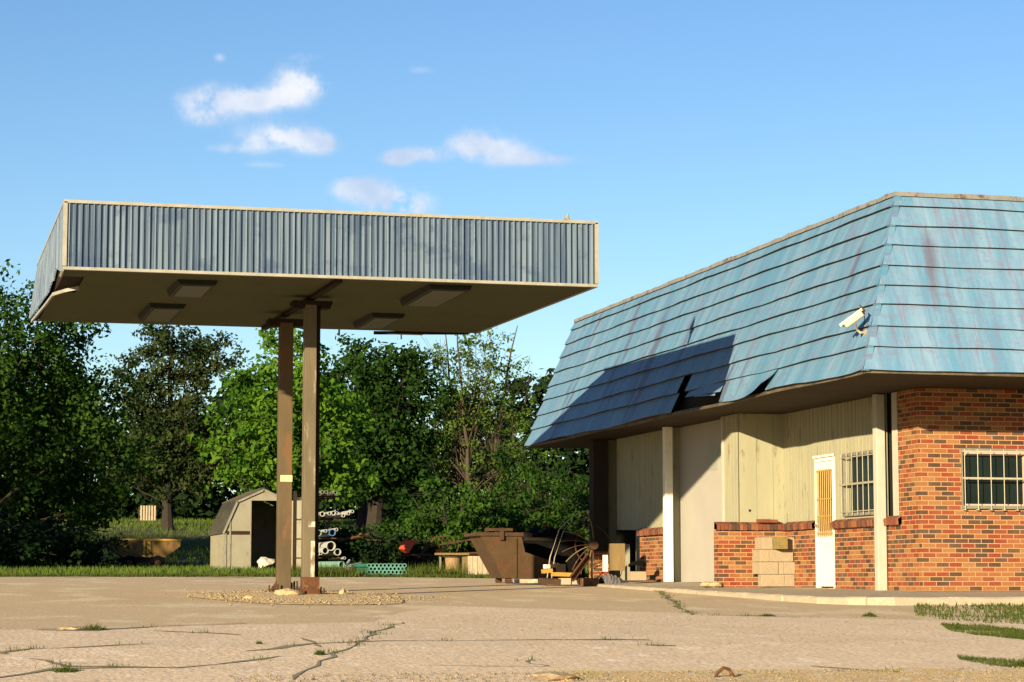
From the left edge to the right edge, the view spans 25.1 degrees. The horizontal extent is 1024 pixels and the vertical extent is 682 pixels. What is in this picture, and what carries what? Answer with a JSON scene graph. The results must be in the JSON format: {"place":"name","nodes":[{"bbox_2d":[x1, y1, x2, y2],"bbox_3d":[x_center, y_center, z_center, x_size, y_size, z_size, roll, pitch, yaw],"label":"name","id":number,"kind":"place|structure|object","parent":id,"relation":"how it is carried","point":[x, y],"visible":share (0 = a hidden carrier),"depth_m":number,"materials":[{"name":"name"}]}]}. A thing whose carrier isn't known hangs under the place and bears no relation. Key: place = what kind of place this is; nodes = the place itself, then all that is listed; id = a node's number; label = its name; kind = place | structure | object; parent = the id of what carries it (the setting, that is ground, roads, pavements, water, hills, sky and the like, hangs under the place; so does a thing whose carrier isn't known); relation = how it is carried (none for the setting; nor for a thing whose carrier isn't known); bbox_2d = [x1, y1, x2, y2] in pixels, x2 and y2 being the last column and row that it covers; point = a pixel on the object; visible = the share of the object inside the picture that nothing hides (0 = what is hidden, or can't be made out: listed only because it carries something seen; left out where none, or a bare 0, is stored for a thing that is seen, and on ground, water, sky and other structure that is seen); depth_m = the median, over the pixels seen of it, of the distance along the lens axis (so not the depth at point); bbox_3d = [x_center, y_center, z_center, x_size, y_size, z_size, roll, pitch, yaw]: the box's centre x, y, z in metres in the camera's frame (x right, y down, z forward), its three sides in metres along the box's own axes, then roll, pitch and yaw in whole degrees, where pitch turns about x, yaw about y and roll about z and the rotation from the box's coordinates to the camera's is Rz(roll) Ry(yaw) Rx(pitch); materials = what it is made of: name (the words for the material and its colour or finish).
{"place":"outdoors","nodes":[
{"label":"outdoors","id":0,"kind":"place"},
{"bbox_2d":[0,674,235,681],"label":"dirt verge","id":1,"kind":"structure","parent":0,"point":[66,678],"depth_m":14.98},
{"bbox_2d":[0,517,588,577],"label":"ground","id":2,"kind":"structure","parent":0,"point":[147,531],"depth_m":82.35,"materials":[{"name":"plant"}]},
{"bbox_2d":[0,497,102,568],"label":"dark shrub","id":3,"kind":"object","parent":2,"relation":"on","point":[36,542],"visible":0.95,"depth_m":58.64,"materials":[{"name":"green plant"}]},
{"bbox_2d":[0,259,107,529],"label":"maple tree","id":4,"kind":"object","parent":2,"relation":"on","point":[16,408],"visible":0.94,"depth_m":68.67,"materials":[{"name":"green plant"}]},
{"bbox_2d":[15,516,130,568],"bbox_3d":[-11.797,5.703,62.173,3.261,1.932,2.549,6,-8,-44],"label":"dark shrub","id":5,"kind":"object","parent":2,"relation":"on","point":[94,556],"visible":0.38,"depth_m":61.99,"materials":[{"name":"green plant"}]},
{"bbox_2d":[0,273,191,545],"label":"maple tree","id":6,"kind":"object","parent":2,"relation":"on","point":[64,377],"visible":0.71,"depth_m":70.45,"materials":[{"name":"green plant"}]},
{"bbox_2d":[103,539,180,566],"bbox_3d":[-10.314,5.956,64.031,2.089,0.880,0.940,2,-6,-14],"label":"steel trough","id":7,"kind":"object","parent":2,"relation":"on","point":[153,552],"visible":0.82,"depth_m":63.66,"materials":[{"name":"yellow paint"}]},
{"bbox_2d":[138,506,156,525],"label":"slat fence","id":8,"kind":"object","parent":2,"relation":"on","point":[148,511],"visible":0.96,"depth_m":93.47,"materials":[{"name":"beige wood"}]},
{"bbox_2d":[90,324,253,529],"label":"cottonwood tree","id":9,"kind":"object","parent":2,"relation":"on","point":[180,419],"visible":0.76,"depth_m":88.50,"materials":[{"name":"green plant"}]},
{"bbox_2d":[208,487,301,569],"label":"garden shed","id":10,"kind":"structure","parent":2,"relation":"on","point":[242,532],"depth_m":59.64,"materials":[{"name":"paint"}]},
{"bbox_2d":[256,557,274,567],"bbox_3d":[-6.405,5.770,59.709,0.485,0.333,0.386,2,-6,-14],"label":"plastic bag","id":11,"kind":"object","parent":10,"relation":"in","point":[261,562],"visible":0.91,"depth_m":59.56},
{"bbox_2d":[291,500,301,568],"bbox_3d":[-5.546,5.038,59.443,0.600,1.830,0.040,-5,-8,40],"label":"door","id":12,"kind":"structure","parent":10,"relation":"in","point":[299,502],"depth_m":59.45,"materials":[{"name":"paint"}]},
{"bbox_2d":[185,328,382,509],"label":"maple tree","id":13,"kind":"object","parent":2,"relation":"on","point":[256,433],"visible":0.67,"depth_m":67.31,"materials":[{"name":"green plant"}]},
{"bbox_2d":[0,361,588,521],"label":"wood","id":14,"kind":"object","parent":2,"relation":"on","point":[188,505],"visible":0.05,"depth_m":108.70,"materials":[{"name":"green plant"}]},
{"bbox_2d":[293,491,342,570],"bbox_3d":[-4.738,4.683,56.013,0.989,2.100,1.380,2,-6,-14],"label":"pipe rack","id":15,"kind":"object","parent":2,"relation":"on","point":[295,519],"visible":0.61,"depth_m":56.49,"materials":[{"name":"metal"}]},
{"bbox_2d":[319,547,328,553],"bbox_3d":[-4.730,5.121,56.062,0.163,0.163,2.158,2,-6,-14],"label":"plastic pipe","id":16,"kind":"object","parent":15,"relation":"on","point":[323,551],"visible":0.44,"depth_m":55.18,"materials":[{"name":"white plastic"}]},
{"bbox_2d":[319,541,335,550],"bbox_3d":[-4.606,5.019,56.119,0.228,0.228,2.186,2,-6,-14],"label":"plastic pipe","id":17,"kind":"object","parent":15,"relation":"on","point":[330,545],"visible":0.59,"depth_m":55.43,"materials":[{"name":"white plastic"}]},
{"bbox_2d":[319,529,335,536],"bbox_3d":[-4.561,4.694,56.116,0.163,0.163,2.092,2,-6,-14],"label":"plastic pipe","id":18,"kind":"object","parent":15,"relation":"on","point":[330,532],"visible":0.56,"depth_m":55.45,"materials":[{"name":"blue plastic"}]},
{"bbox_2d":[322,549,340,555],"bbox_3d":[-4.412,5.151,56.015,0.163,0.163,1.916,2,-6,-14],"label":"plastic pipe","id":19,"kind":"object","parent":15,"relation":"on","point":[334,552],"visible":0.69,"depth_m":55.47,"materials":[{"name":"white plastic"}]},
{"bbox_2d":[326,514,344,517],"bbox_3d":[-4.325,4.303,56.298,0.082,0.081,2.245,2,-6,-14],"label":"plastic pipe","id":20,"kind":"object","parent":15,"relation":"on","point":[338,516],"visible":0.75,"depth_m":55.82,"materials":[{"name":"white plastic"}]},
{"bbox_2d":[318,561,344,567],"bbox_3d":[-4.164,5.135,52.802,0.155,0.155,1.060,4,-7,-33],"label":"plastic pipe","id":21,"kind":"object","parent":2,"relation":"on","point":[339,563],"visible":0.61,"depth_m":52.65,"materials":[{"name":"green plastic"}]},
{"bbox_2d":[319,517,394,563],"bbox_3d":[-4.541,5.737,64.031,3.258,1.812,2.919,2,-6,-14],"label":"dark shrub","id":22,"kind":"object","parent":2,"relation":"on","point":[347,528],"visible":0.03,"depth_m":63.74,"materials":[{"name":"green plant"}]},
{"bbox_2d":[321,368,414,530],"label":"walnut tree","id":23,"kind":"object","parent":2,"relation":"on","point":[361,520],"visible":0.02,"depth_m":89.49,"materials":[{"name":"green plant"}]},
{"bbox_2d":[297,333,466,534],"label":"walnut tree","id":24,"kind":"object","parent":2,"relation":"on","point":[382,387],"visible":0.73,"depth_m":81.11,"materials":[{"name":"green plant"}]},
{"bbox_2d":[318,518,446,567],"bbox_3d":[-3.330,5.640,62.282,4.307,1.712,3.693,-5,-8,40],"label":"dark shrub","id":25,"kind":"object","parent":2,"relation":"on","point":[352,551],"visible":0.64,"depth_m":61.34,"materials":[{"name":"green plant"}]},
{"bbox_2d":[337,533,371,541],"bbox_3d":[-4.192,5.232,61.246,1.008,0.272,0.090,4,-7,-32],"label":"rusty bar","id":26,"kind":"object","parent":25,"relation":"on","point":[346,539],"visible":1,"depth_m":61.12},
{"bbox_2d":[358,533,375,543],"bbox_3d":[-3.866,5.266,61.327,0.140,0.293,0.569,-5,-8,41],"label":"rusty bar","id":27,"kind":"object","parent":25,"relation":"on","point":[365,536],"visible":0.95,"depth_m":61.23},
{"bbox_2d":[291,561,479,576],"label":"tall weeds","id":28,"kind":"object","parent":2,"relation":"on","point":[422,570],"visible":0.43,"depth_m":50.08,"materials":[{"name":"green plant"}]},
{"bbox_2d":[366,485,474,562],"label":"leafy bush","id":29,"kind":"object","parent":2,"relation":"on","point":[384,530],"visible":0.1,"depth_m":69.35,"materials":[{"name":"green plant"}]},
{"bbox_2d":[395,535,477,567],"bbox_3d":[-2.007,5.622,60.784,2.295,0.981,0.600,2,-6,-14],"label":"farm implement","id":30,"kind":"object","parent":2,"relation":"on","point":[413,557],"visible":0.84,"depth_m":60.47,"materials":[{"name":"red paint"}]},
{"bbox_2d":[435,553,468,570],"bbox_3d":[-1.418,5.263,54.148,0.773,0.545,0.250,2,-6,-14],"label":"trestle","id":31,"kind":"object","parent":2,"relation":"on","point":[440,554],"visible":0.64,"depth_m":54.10,"materials":[{"name":"wood"}]},
{"bbox_2d":[445,556,461,570],"bbox_3d":[-1.386,5.282,54.024,0.394,0.440,0.400,2,-6,-14],"label":"metal drum","id":32,"kind":"object","parent":2,"relation":"on","point":[452,559],"visible":0.66,"depth_m":53.88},
{"bbox_2d":[382,460,527,568],"bbox_3d":[-1.477,4.970,64.941,4.159,3.383,3.423,2,-6,-14],"label":"leafy bush","id":33,"kind":"object","parent":2,"relation":"on","point":[455,528],"visible":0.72,"depth_m":64.33,"materials":[{"name":"green plant"}]},
{"bbox_2d":[462,556,488,574],"bbox_3d":[-0.787,5.078,51.916,0.566,0.439,0.600,2,-6,-14],"label":"boarded crate","id":34,"kind":"object","parent":2,"relation":"on","point":[473,563],"visible":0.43,"depth_m":51.62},
{"bbox_2d":[400,326,559,513],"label":"birch tree","id":35,"kind":"object","parent":2,"relation":"on","point":[457,450],"visible":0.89,"depth_m":82.62,"materials":[{"name":"green plant"}]},
{"bbox_2d":[459,473,563,556],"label":"leafy bush","id":36,"kind":"object","parent":2,"relation":"on","point":[510,512],"visible":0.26,"depth_m":67.02,"materials":[{"name":"green plant"}]},
{"bbox_2d":[479,431,570,524],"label":"leafy bush","id":37,"kind":"object","parent":2,"relation":"on","point":[503,457],"visible":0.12,"depth_m":74.52,"materials":[{"name":"green plant"}]},
{"bbox_2d":[513,579,537,582],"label":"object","id":38,"kind":"object","parent":2,"relation":"on","point":[525,580],"visible":1,"depth_m":42.21,"materials":[{"name":"concrete"}]},
{"bbox_2d":[503,448,588,562],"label":"leafy bush","id":39,"kind":"object","parent":2,"relation":"on","point":[535,502],"visible":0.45,"depth_m":69.32,"materials":[{"name":"green plant"}]},
{"bbox_2d":[532,672,577,680],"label":"rock","id":40,"kind":"object","parent":2,"relation":"on","point":[555,676],"visible":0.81,"depth_m":15.41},
{"bbox_2d":[541,464,588,554],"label":"leafy bush","id":41,"kind":"object","parent":2,"relation":"on","point":[572,480],"visible":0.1,"depth_m":72.82,"materials":[{"name":"green plant"}]},
{"bbox_2d":[524,192,1023,590],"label":"service station","id":42,"kind":"object","parent":2,"relation":"on","point":[716,419],"visible":0.98,"depth_m":34.78,"materials":[{"name":"metal"}]},
{"bbox_2d":[673,419,721,581],"bbox_3d":[3.323,2.827,40.264,0.046,2.770,3.350,2,-6,-14],"label":"bay door","id":43,"kind":"structure","parent":42,"relation":"in","point":[700,444],"depth_m":40.34,"materials":[{"name":"paint"}]},
{"bbox_2d":[812,454,834,588],"bbox_3d":[4.915,2.854,36.244,0.170,2.115,0.820,2,-6,-14],"label":"door","id":44,"kind":"structure","parent":42,"relation":"in","point":[824,468],"depth_m":36.26,"materials":[{"name":"white paint"}]},
{"bbox_2d":[839,305,866,336],"bbox_3d":[4.638,-0.018,31.162,0.470,0.910,0.391,-4,-7,32],"label":"security camera","id":45,"kind":"object","parent":42,"relation":"attached to","point":[854,318],"visible":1,"depth_m":31.02,"materials":[{"name":"paint"}]},
{"bbox_2d":[839,450,873,516],"bbox_3d":[5.290,2.161,34.888,0.132,0.970,1.380,2,-6,-14],"label":"window","id":46,"kind":"structure","parent":42,"relation":"in","point":[857,488],"depth_m":35.04,"materials":[{"name":"metal"}]},
{"bbox_2d":[960,448,1023,510],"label":"window","id":47,"kind":"structure","parent":42,"relation":"in","point":[991,479],"depth_m":33.24,"materials":[{"name":"metal"}]},
{"bbox_2d":[913,601,1023,623],"bbox_3d":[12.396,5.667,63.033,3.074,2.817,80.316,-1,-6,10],"label":"grass patch","id":48,"kind":"object","parent":2,"relation":"on","point":[1020,608],"visible":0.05,"depth_m":27.61,"materials":[{"name":"plant"}]},
{"bbox_2d":[165,587,480,609],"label":"gravel","id":49,"kind":"structure","parent":0,"point":[272,600],"depth_m":31.39,"materials":[{"name":"gravel"}]},
{"bbox_2d":[0,642,1023,681],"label":"pavement","id":50,"kind":"structure","parent":0,"point":[390,661],"depth_m":17.19,"materials":[{"name":"concrete"}]},
{"bbox_2d":[47,665,81,672],"bbox_3d":[-3.042,2.237,15.746,0.267,0.065,0.309,5,-8,-37],"label":"weed tuft","id":51,"kind":"object","parent":50,"relation":"on","point":[65,670],"visible":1,"depth_m":15.71,"materials":[{"name":"green plant"}]},
{"bbox_2d":[314,648,325,654],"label":"weed tuft","id":52,"kind":"object","parent":50,"relation":"on","point":[320,652],"visible":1,"depth_m":17.52,"materials":[{"name":"green plant"}]},
{"bbox_2d":[0,590,882,679],"bbox_3d":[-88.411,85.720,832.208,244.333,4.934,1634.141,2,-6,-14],"label":"pavement cracks","id":53,"kind":"object","parent":50,"relation":"on","point":[333,654],"visible":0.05,"depth_m":18.37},
{"bbox_2d":[6,590,898,672],"bbox_3d":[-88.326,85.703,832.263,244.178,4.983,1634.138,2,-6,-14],"label":"crack weeds","id":54,"kind":"object","parent":53,"relation":"on","point":[358,642],"visible":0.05,"depth_m":19.08,"materials":[{"name":"green plant"}]},
{"bbox_2d":[1007,658,1023,666],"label":"weed tuft","id":55,"kind":"object","parent":50,"relation":"on","point":[1020,663],"visible":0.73,"depth_m":17.02,"materials":[{"name":"green plant"}]},
{"bbox_2d":[0,577,1023,629],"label":"parking lot","id":56,"kind":"structure","parent":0,"point":[57,602],"depth_m":30.59,"materials":[{"name":"concrete"}]},
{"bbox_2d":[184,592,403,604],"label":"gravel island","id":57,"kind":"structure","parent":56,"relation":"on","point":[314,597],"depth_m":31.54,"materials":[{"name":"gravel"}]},
{"bbox_2d":[274,588,301,594],"bbox_3d":[-3.177,3.594,32.663,0.391,0.172,0.258,2,-6,-14],"label":"rock","id":58,"kind":"object","parent":57,"relation":"on","point":[287,591],"visible":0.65,"depth_m":32.58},
{"bbox_2d":[0,572,588,577],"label":"edge grass","id":59,"kind":"structure","parent":56,"relation":"on","point":[201,574],"depth_m":49.05,"materials":[{"name":"plant"}]},
{"bbox_2d":[29,199,598,593],"bbox_3d":[-3.152,0.967,34.859,7.921,5.881,7.344,2,-6,-14],"label":"pump canopy","id":60,"kind":"object","parent":56,"relation":"on","point":[310,272],"visible":0.93,"depth_m":32.20,"materials":[{"name":"metal"}]},
{"bbox_2d":[464,528,558,583],"bbox_3d":[0.005,4.088,43.675,1.641,1.049,1.070,2,-6,-14],"label":"tipping hopper","id":61,"kind":"object","parent":56,"relation":"on","point":[502,553],"visible":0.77,"depth_m":43.22,"materials":[{"name":"paint"}]},
{"bbox_2d":[534,516,549,531],"bbox_3d":[0.652,4.039,46.064,0.481,1.089,0.060,2,-6,-14],"label":"dead branch","id":62,"kind":"object","parent":56,"relation":"on","point":[544,526],"visible":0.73,"depth_m":46.08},
{"bbox_2d":[541,569,552,572],"bbox_3d":[0.643,4.221,42.202,0.177,0.089,0.200,2,-6,-14],"label":"yellow bracket","id":63,"kind":"object","parent":56,"relation":"on","point":[546,570],"visible":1,"depth_m":42.11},
{"bbox_2d":[538,578,560,584],"bbox_3d":[0.684,4.375,41.885,0.322,0.125,0.404,2,-6,-14],"label":"rusty plate","id":64,"kind":"object","parent":56,"relation":"on","point":[553,581],"visible":1,"depth_m":41.71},
{"bbox_2d":[522,527,584,577],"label":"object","id":65,"kind":"object","parent":56,"relation":"on","point":[536,542],"visible":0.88,"depth_m":44.85,"materials":[{"name":"metal"}]},
{"bbox_2d":[550,564,565,572],"bbox_3d":[0.846,4.214,42.592,0.211,0.166,0.250,3,-7,-26],"label":"dark motor","id":66,"kind":"object","parent":56,"relation":"on","point":[558,567],"visible":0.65,"depth_m":42.49,"materials":[{"name":"metal"}]},
{"bbox_2d":[558,578,570,584],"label":"concrete block","id":67,"kind":"object","parent":56,"relation":"on","point":[565,581],"depth_m":41.66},
{"bbox_2d":[551,572,571,576],"bbox_3d":[0.918,4.252,41.880,0.341,0.082,0.350,2,-6,-14],"label":"yellow board","id":68,"kind":"object","parent":67,"relation":"on","point":[561,574],"visible":0.98,"depth_m":41.72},
{"bbox_2d":[547,510,587,577],"bbox_3d":[1.072,3.888,43.441,1.032,1.410,0.120,5,-8,-37],"label":"bent hoop","id":69,"kind":"object","parent":56,"relation":"on","point":[558,532],"visible":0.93,"depth_m":43.32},
{"bbox_2d":[551,518,587,577],"bbox_3d":[1.119,3.959,43.442,0.950,1.268,0.128,5,-8,-39],"label":"bent hoop","id":70,"kind":"object","parent":56,"relation":"on","point":[561,537],"visible":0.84,"depth_m":43.28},
{"bbox_2d":[571,578,578,584],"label":"concrete block","id":71,"kind":"object","parent":56,"relation":"on","point":[576,581],"depth_m":41.70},
{"bbox_2d":[569,554,590,581],"bbox_3d":[1.243,4.118,41.844,0.105,0.522,0.906,-3,-7,26],"label":"steel girder","id":72,"kind":"object","parent":71,"relation":"on","point":[579,568],"visible":1,"depth_m":41.82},
{"bbox_2d":[579,578,598,585],"bbox_3d":[1.390,4.362,41.627,0.282,0.143,0.350,2,-6,-14],"label":"rusty box","id":73,"kind":"object","parent":56,"relation":"on","point":[588,581],"visible":1,"depth_m":41.46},
{"bbox_2d":[862,611,876,616],"bbox_3d":[4.096,3.106,26.268,0.176,0.086,0.198,4,-7,-35],"label":"weed tuft","id":74,"kind":"object","parent":56,"relation":"on","point":[869,614],"visible":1,"depth_m":26.23,"materials":[{"name":"green plant"}]},
{"bbox_2d":[0,606,1023,648],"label":"concrete pavement","id":75,"kind":"structure","parent":0,"point":[277,635],"depth_m":21.43,"materials":[{"name":"concrete"}]},
{"bbox_2d":[58,626,87,629],"bbox_3d":[-4.095,2.699,21.603,0.394,0.048,0.611,2,-6,-14],"label":"rock","id":76,"kind":"object","parent":75,"relation":"on","point":[72,627],"visible":0.72,"depth_m":21.39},
{"bbox_2d":[83,622,108,630],"bbox_3d":[-3.905,2.642,21.390,0.277,0.106,0.312,-1,-6,8],"label":"weed tuft","id":77,"kind":"object","parent":75,"relation":"on","point":[96,627],"visible":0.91,"depth_m":21.35,"materials":[{"name":"green plant"}]},
{"bbox_2d":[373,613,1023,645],"bbox_3d":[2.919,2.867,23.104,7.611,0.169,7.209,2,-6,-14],"label":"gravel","id":78,"kind":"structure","parent":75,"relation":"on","point":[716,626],"depth_m":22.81,"materials":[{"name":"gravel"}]},
{"bbox_2d":[940,621,1023,639],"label":"grass patch","id":79,"kind":"object","parent":75,"relation":"on","point":[1012,632],"visible":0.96,"depth_m":22.11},
{"bbox_2d":[0,0,1023,519],"label":"sky","id":80,"kind":"structure","parent":0,"point":[696,135],"materials":[{"name":"blue"}]},
{"bbox_2d":[578,536,584,578],"bbox_3d":[1.178,4.420,46.679,0.624,0.892,0.624,2,-6,-14],"label":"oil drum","id":81,"kind":"object","parent":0,"point":[583,557],"visible":0.1,"depth_m":46.58,"materials":[{"name":"metal"}]},
{"bbox_2d":[576,580,1023,604],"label":"sidewalk","id":82,"kind":"structure","parent":0,"point":[834,596],"depth_m":32.39,"materials":[{"name":"concrete"}]},
{"bbox_2d":[561,513,609,577],"bbox_3d":[1.394,3.917,43.466,0.970,1.350,0.200,2,-6,-14],"label":"rake wheel","id":83,"kind":"object","parent":82,"relation":"on","point":[591,544],"visible":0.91,"depth_m":43.44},
{"bbox_2d":[603,555,607,571],"bbox_3d":[1.754,4.179,43.251,0.090,0.309,0.060,2,-6,-14],"label":"pale post","id":84,"kind":"object","parent":82,"relation":"on","point":[605,563],"visible":1,"depth_m":43.22,"materials":[{"name":"white paint"}]},
{"bbox_2d":[599,574,626,583],"bbox_3d":[1.838,4.316,41.618,0.453,0.198,0.500,2,-6,-14],"label":"crumpled tarp","id":85,"kind":"object","parent":82,"relation":"on","point":[609,579],"visible":0.88,"depth_m":41.48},
{"bbox_2d":[609,543,624,570],"bbox_3d":[1.910,3.930,41.843,0.240,0.488,0.220,2,-6,-14],"label":"wooden block","id":86,"kind":"object","parent":82,"relation":"on","point":[616,556],"depth_m":41.74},
{"bbox_2d":[616,530,635,577],"bbox_3d":[2.133,4.023,43.023,0.352,0.972,0.100,2,-6,-14],"label":"black stand","id":87,"kind":"object","parent":82,"relation":"on","point":[626,536],"visible":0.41,"depth_m":43.02,"materials":[{"name":"metal"}]},
{"bbox_2d":[628,571,645,580],"bbox_3d":[2.240,4.207,41.173,0.281,0.160,0.220,2,-6,-14],"label":"concrete block","id":88,"kind":"object","parent":82,"relation":"on","point":[636,575],"depth_m":41.07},
{"bbox_2d":[628,561,646,566],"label":"tyre scraps","id":89,"kind":"object","parent":88,"relation":"on","point":[640,563],"visible":1,"depth_m":41.17,"materials":[{"name":"black rubber"}]},
{"bbox_2d":[700,581,721,586],"bbox_3d":[3.251,3.977,37.538,0.358,0.119,0.193,-3,-7,24],"label":"concrete rubble","id":90,"kind":"object","parent":82,"relation":"on","point":[711,584],"visible":0.98,"depth_m":37.48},
{"bbox_2d":[758,574,784,586],"bbox_3d":[4.219,3.897,37.418,0.405,0.196,0.161,2,-6,-14],"label":"cinder block","id":91,"kind":"object","parent":82,"relation":"on","point":[771,580],"depth_m":37.34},
{"bbox_2d":[752,562,773,573],"bbox_3d":[4.093,3.704,37.508,0.240,0.196,0.365,2,-6,-14],"label":"cinder block","id":92,"kind":"object","parent":91,"relation":"on","point":[762,567],"depth_m":37.34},
{"bbox_2d":[752,550,768,561],"bbox_3d":[4.058,3.503,37.517,0.155,0.196,0.370,2,-6,-14],"label":"cinder block","id":93,"kind":"object","parent":92,"relation":"on","point":[760,555],"depth_m":37.35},
{"bbox_2d":[755,537,772,549],"bbox_3d":[4.110,3.305,37.556,0.180,0.196,0.361,2,-6,-14],"label":"cinder block","id":94,"kind":"object","parent":93,"relation":"on","point":[763,543],"depth_m":37.40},
{"bbox_2d":[769,550,792,561],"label":"cinder block","id":95,"kind":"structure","parent":92,"relation":"on","point":[780,555],"depth_m":37.41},
{"bbox_2d":[773,536,787,548],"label":"cinder block","id":96,"kind":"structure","parent":95,"relation":"on","point":[780,542],"depth_m":37.27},
{"bbox_2d":[777,537,793,549],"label":"cinder block","id":97,"kind":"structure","parent":95,"relation":"on","point":[790,543],"depth_m":37.48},
{"bbox_2d":[774,562,777,573],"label":"cinder block","id":98,"kind":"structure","parent":91,"relation":"on","point":[775,567],"depth_m":37.37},
{"bbox_2d":[778,562,783,573],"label":"cinder block","id":99,"kind":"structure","parent":91,"relation":"on","point":[780,567],"depth_m":37.39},
{"bbox_2d":[784,574,794,586],"bbox_3d":[4.473,3.914,37.581,0.165,0.196,0.371,2,-6,-14],"label":"cinder block","id":100,"kind":"object","parent":82,"relation":"on","point":[789,580],"depth_m":37.40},
{"bbox_2d":[784,562,794,573],"bbox_3d":[4.469,3.714,37.597,0.185,0.196,0.378,2,-6,-14],"label":"cinder block","id":101,"kind":"object","parent":100,"relation":"on","point":[789,567],"depth_m":37.41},
{"bbox_2d":[611,668,1023,681],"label":"dirt verge","id":102,"kind":"structure","parent":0,"point":[806,678],"depth_m":15.84,"materials":[{"name":"soil"}]},
{"bbox_2d":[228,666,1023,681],"bbox_3d":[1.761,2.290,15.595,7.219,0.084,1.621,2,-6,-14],"label":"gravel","id":103,"kind":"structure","parent":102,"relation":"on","point":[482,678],"depth_m":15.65,"materials":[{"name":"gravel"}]},
{"bbox_2d":[714,666,734,676],"bbox_3d":[1.452,2.275,15.714,0.186,0.108,0.024,2,-6,-14],"label":"iron loop","id":104,"kind":"object","parent":102,"relation":"on","point":[722,668],"visible":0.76,"depth_m":15.71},
{"bbox_2d":[533,668,1023,680],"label":"straw","id":105,"kind":"object","parent":102,"relation":"on","point":[600,674],"visible":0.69,"depth_m":16.08,"materials":[{"name":"beige plant"}]},
{"bbox_2d":[956,654,1023,667],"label":"grass patch","id":106,"kind":"object","parent":102,"relation":"on","point":[990,662],"visible":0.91,"depth_m":17.52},
{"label":"teal pipe","id":107,"kind":"object","parent":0,"visible":0},
{"bbox_2d":[349,567,372,570],"bbox_3d":[-3.449,5.183,52.249,0.090,0.088,2.612,2,-6,-14],"label":"teal pipe","id":108,"kind":"object","parent":107,"relation":"on","point":[370,568],"visible":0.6,"depth_m":51.20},
{"bbox_2d":[348,563,370,567],"bbox_3d":[-3.493,5.108,52.246,0.090,0.087,2.612,2,-6,-14],"label":"teal pipe","id":109,"kind":"object","parent":108,"relation":"on","point":[363,565],"visible":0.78,"depth_m":51.54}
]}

